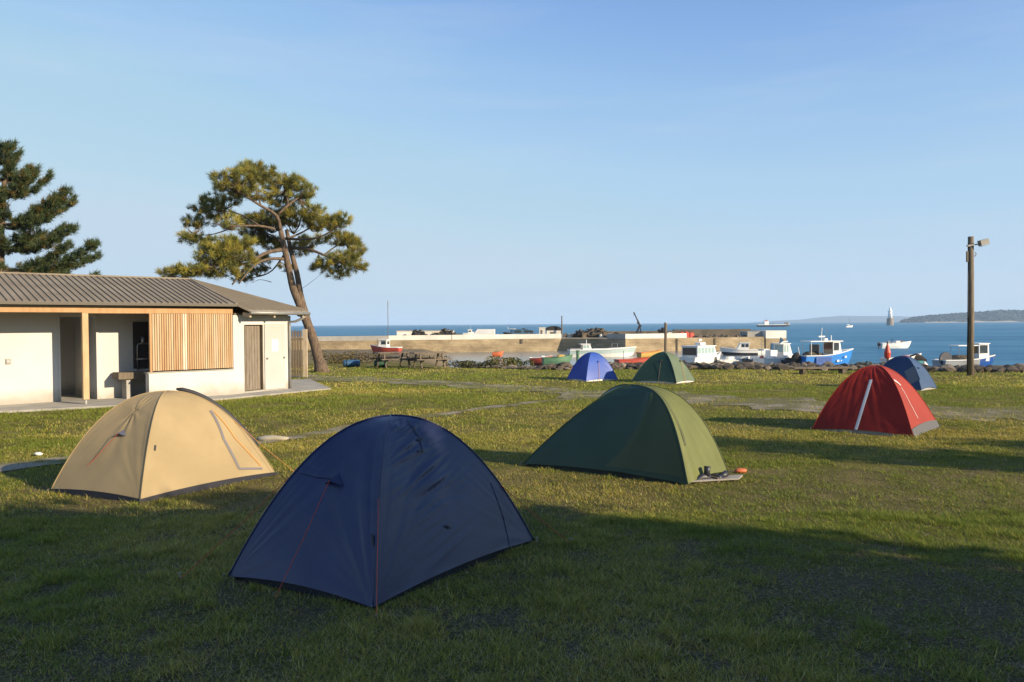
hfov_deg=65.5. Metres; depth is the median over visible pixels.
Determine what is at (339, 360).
shore bush
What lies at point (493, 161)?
sky
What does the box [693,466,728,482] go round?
hiking boots
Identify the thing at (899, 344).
motor boat
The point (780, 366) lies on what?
shore rubble
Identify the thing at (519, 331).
parked van
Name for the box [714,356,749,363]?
open boat
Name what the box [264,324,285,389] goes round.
panel door
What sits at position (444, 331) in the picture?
net heap
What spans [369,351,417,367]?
picnic table
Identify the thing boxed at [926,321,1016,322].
beach
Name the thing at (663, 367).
dome tent
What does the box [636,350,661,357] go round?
dinghy
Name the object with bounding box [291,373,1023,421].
gravel track
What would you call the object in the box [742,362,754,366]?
boulder
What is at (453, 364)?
shore bush
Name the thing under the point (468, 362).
shore bush
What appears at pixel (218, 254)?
pine tree
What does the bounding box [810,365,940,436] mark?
dome tent
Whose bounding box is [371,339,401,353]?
fishing boat
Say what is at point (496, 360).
shore bush
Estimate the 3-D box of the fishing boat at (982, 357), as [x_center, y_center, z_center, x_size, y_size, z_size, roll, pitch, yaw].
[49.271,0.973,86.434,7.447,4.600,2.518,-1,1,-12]
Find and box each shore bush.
[302,350,359,363]
[331,352,390,362]
[357,355,449,360]
[445,360,475,367]
[458,360,492,367]
[481,355,517,365]
[505,357,533,366]
[857,361,885,364]
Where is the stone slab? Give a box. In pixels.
[256,435,288,440]
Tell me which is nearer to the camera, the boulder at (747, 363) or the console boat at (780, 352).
the boulder at (747, 363)
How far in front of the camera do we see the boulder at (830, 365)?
33.60 m
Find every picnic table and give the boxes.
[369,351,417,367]
[409,352,451,368]
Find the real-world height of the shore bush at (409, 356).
0.330 m
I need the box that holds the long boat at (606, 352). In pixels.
[567,340,635,356]
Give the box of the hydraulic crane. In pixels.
[630,312,641,333]
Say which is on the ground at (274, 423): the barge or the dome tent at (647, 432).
the dome tent at (647, 432)
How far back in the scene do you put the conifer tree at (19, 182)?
30.52 m
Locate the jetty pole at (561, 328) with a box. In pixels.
[561,316,562,337]
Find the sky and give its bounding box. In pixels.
[0,0,1023,325]
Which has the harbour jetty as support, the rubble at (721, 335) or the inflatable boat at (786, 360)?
the rubble at (721, 335)
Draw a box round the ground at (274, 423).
[0,349,1023,681]
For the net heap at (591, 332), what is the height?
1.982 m
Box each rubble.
[460,360,1023,372]
[694,333,745,336]
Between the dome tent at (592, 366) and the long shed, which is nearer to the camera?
the dome tent at (592, 366)
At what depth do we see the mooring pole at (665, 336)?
51.93 m
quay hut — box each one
[538,327,545,333]
[545,326,560,333]
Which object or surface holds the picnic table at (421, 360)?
on the ground at (274, 423)
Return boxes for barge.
[756,320,789,326]
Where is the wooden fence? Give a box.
[291,329,307,376]
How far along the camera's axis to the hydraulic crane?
146.66 m
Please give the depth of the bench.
31.23 m
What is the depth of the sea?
412.43 m
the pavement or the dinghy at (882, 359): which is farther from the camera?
the dinghy at (882, 359)
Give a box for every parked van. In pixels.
[472,329,494,334]
[511,329,533,333]
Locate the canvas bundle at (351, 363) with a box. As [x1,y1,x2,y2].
[343,359,359,366]
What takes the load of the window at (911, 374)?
in the dome tent at (914, 373)
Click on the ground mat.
(733, 477)
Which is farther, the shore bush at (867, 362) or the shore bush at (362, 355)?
the shore bush at (362, 355)
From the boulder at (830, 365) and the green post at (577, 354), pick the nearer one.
the boulder at (830, 365)
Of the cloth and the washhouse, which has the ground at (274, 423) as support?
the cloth
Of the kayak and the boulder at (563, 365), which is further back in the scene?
the kayak
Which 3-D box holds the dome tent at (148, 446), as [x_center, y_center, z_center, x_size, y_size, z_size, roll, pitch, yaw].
[-4.303,1.281,10.287,1.999,1.331,2.327,0,1,33]
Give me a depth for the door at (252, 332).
23.96 m
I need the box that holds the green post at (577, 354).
[576,350,579,361]
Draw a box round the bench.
[790,366,852,373]
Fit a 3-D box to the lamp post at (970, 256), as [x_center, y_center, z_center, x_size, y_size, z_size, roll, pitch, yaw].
[17.364,-1.152,29.738,0.798,5.501,0.321,0,1,12]
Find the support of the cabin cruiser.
on the harbour water
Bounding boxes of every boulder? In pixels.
[556,362,572,369]
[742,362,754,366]
[826,364,835,370]
[985,365,1003,367]
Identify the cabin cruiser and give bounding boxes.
[679,338,720,363]
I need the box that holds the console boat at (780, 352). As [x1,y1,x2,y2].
[752,341,792,363]
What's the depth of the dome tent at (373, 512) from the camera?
6.39 m
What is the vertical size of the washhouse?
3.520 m
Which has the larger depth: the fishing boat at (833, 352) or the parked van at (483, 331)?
the parked van at (483, 331)
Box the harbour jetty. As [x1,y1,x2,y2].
[291,329,785,351]
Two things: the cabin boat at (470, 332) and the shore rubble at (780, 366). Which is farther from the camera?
the cabin boat at (470, 332)
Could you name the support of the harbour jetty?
in the sea
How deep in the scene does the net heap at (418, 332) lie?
143.82 m
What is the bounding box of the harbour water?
[440,350,764,367]
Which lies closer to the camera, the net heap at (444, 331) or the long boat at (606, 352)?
the long boat at (606, 352)
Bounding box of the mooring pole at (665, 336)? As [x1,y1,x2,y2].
[664,322,666,351]
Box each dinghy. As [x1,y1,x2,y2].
[529,356,551,365]
[541,354,572,365]
[614,351,649,362]
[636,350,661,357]
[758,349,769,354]
[880,353,921,363]
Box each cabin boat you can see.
[463,330,474,334]
[720,335,757,354]
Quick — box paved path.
[0,399,569,471]
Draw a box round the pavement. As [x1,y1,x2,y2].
[0,379,330,412]
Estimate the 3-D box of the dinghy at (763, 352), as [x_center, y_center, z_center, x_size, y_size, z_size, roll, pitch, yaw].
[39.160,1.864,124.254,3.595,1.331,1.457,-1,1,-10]
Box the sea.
[291,322,1023,365]
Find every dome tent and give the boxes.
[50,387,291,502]
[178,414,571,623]
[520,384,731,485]
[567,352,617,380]
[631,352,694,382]
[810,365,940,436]
[883,356,936,390]
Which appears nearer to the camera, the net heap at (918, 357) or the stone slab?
the stone slab
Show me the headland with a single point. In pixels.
(959, 319)
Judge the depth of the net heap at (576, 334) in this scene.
155.00 m
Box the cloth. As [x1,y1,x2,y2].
[734,468,746,472]
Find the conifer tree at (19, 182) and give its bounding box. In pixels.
[0,136,103,274]
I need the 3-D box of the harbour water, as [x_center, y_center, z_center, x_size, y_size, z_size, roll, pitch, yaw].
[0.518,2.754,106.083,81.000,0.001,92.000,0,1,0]
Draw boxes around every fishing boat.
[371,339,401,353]
[791,328,853,364]
[932,343,994,365]
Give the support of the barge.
on the sea
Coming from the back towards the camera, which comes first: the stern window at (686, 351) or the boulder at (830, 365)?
the stern window at (686, 351)
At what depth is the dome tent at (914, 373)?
24.01 m
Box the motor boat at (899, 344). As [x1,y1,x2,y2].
[877,340,910,348]
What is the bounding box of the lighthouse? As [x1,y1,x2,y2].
[886,307,893,324]
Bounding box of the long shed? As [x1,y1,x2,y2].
[397,330,454,334]
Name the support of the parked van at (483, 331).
on the harbour jetty
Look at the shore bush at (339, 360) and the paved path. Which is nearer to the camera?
the paved path
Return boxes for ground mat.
[693,475,742,481]
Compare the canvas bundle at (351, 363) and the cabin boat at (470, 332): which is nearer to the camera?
the canvas bundle at (351, 363)
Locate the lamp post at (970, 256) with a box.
[966,236,989,375]
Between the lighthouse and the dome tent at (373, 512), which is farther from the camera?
the lighthouse
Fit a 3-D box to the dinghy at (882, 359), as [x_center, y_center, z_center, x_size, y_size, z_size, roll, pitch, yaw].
[18.445,1.128,37.555,2.005,1.091,0.830,-1,1,-12]
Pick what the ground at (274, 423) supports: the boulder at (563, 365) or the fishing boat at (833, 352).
the boulder at (563, 365)
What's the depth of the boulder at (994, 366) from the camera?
32.40 m
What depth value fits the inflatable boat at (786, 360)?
91.75 m
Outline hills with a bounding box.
[752,316,909,322]
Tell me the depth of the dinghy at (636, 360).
88.03 m
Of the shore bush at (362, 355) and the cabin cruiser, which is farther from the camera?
the cabin cruiser
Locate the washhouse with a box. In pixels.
[0,272,310,404]
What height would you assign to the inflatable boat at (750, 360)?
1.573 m
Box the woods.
[901,309,1023,322]
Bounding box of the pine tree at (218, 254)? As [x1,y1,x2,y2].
[154,157,369,372]
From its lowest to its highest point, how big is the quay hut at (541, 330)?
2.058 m
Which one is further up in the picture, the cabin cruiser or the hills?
the hills
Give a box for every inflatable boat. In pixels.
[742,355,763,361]
[781,358,791,363]
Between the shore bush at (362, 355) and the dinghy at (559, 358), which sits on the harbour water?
the dinghy at (559, 358)
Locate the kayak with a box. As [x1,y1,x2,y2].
[492,351,503,356]
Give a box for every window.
[683,348,695,354]
[904,366,919,383]
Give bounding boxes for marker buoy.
[884,342,890,360]
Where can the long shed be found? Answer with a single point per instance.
(409, 332)
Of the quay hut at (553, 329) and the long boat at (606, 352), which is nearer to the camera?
the long boat at (606, 352)
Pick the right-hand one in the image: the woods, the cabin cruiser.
the woods
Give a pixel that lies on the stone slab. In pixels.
(270, 437)
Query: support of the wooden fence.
on the gravel track
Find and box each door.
[245,325,259,390]
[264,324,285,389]
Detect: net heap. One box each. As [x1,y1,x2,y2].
[411,330,427,334]
[436,328,455,337]
[572,329,583,337]
[579,327,611,337]
[909,353,926,362]
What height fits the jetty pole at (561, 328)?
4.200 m
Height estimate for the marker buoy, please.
1.350 m
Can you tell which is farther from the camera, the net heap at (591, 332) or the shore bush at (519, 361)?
the net heap at (591, 332)
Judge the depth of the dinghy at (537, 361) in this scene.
87.35 m
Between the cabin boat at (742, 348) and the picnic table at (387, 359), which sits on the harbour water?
the cabin boat at (742, 348)
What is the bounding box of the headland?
[897,311,1023,322]

